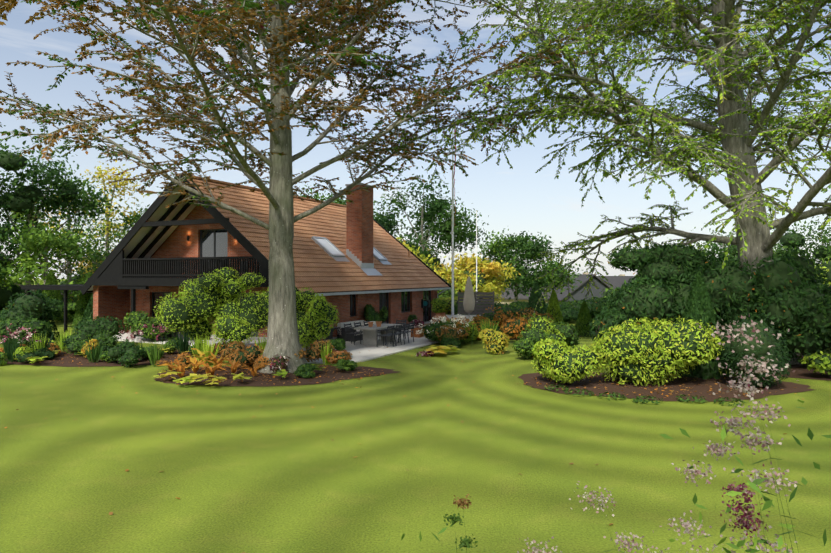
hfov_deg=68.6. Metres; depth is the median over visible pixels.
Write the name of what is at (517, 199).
sky
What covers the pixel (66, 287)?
carport
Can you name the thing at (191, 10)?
beech tree
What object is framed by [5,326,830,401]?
bed mulch
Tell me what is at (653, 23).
tree
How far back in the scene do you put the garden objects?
32.68 m
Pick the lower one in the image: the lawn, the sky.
the lawn
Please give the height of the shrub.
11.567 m
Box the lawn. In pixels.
[0,279,830,552]
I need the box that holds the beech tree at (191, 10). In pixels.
[0,0,602,373]
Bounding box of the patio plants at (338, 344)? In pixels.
[329,298,447,350]
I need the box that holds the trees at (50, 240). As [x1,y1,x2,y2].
[0,125,830,321]
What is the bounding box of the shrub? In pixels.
[0,152,830,383]
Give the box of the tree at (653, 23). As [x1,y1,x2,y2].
[392,0,830,364]
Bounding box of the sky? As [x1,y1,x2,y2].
[0,0,830,278]
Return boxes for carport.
[21,284,82,331]
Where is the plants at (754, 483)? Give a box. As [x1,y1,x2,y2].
[5,314,830,552]
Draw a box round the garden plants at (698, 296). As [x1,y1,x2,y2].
[0,241,830,405]
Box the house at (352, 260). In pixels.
[80,173,450,347]
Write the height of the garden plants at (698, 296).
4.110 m
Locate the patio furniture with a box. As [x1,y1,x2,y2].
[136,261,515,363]
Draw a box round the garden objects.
[446,128,493,321]
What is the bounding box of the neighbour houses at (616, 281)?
[494,272,635,303]
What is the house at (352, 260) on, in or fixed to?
on the lawn
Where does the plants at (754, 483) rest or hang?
on the lawn
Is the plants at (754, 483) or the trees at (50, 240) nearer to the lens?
the plants at (754, 483)
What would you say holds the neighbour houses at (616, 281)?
on the lawn

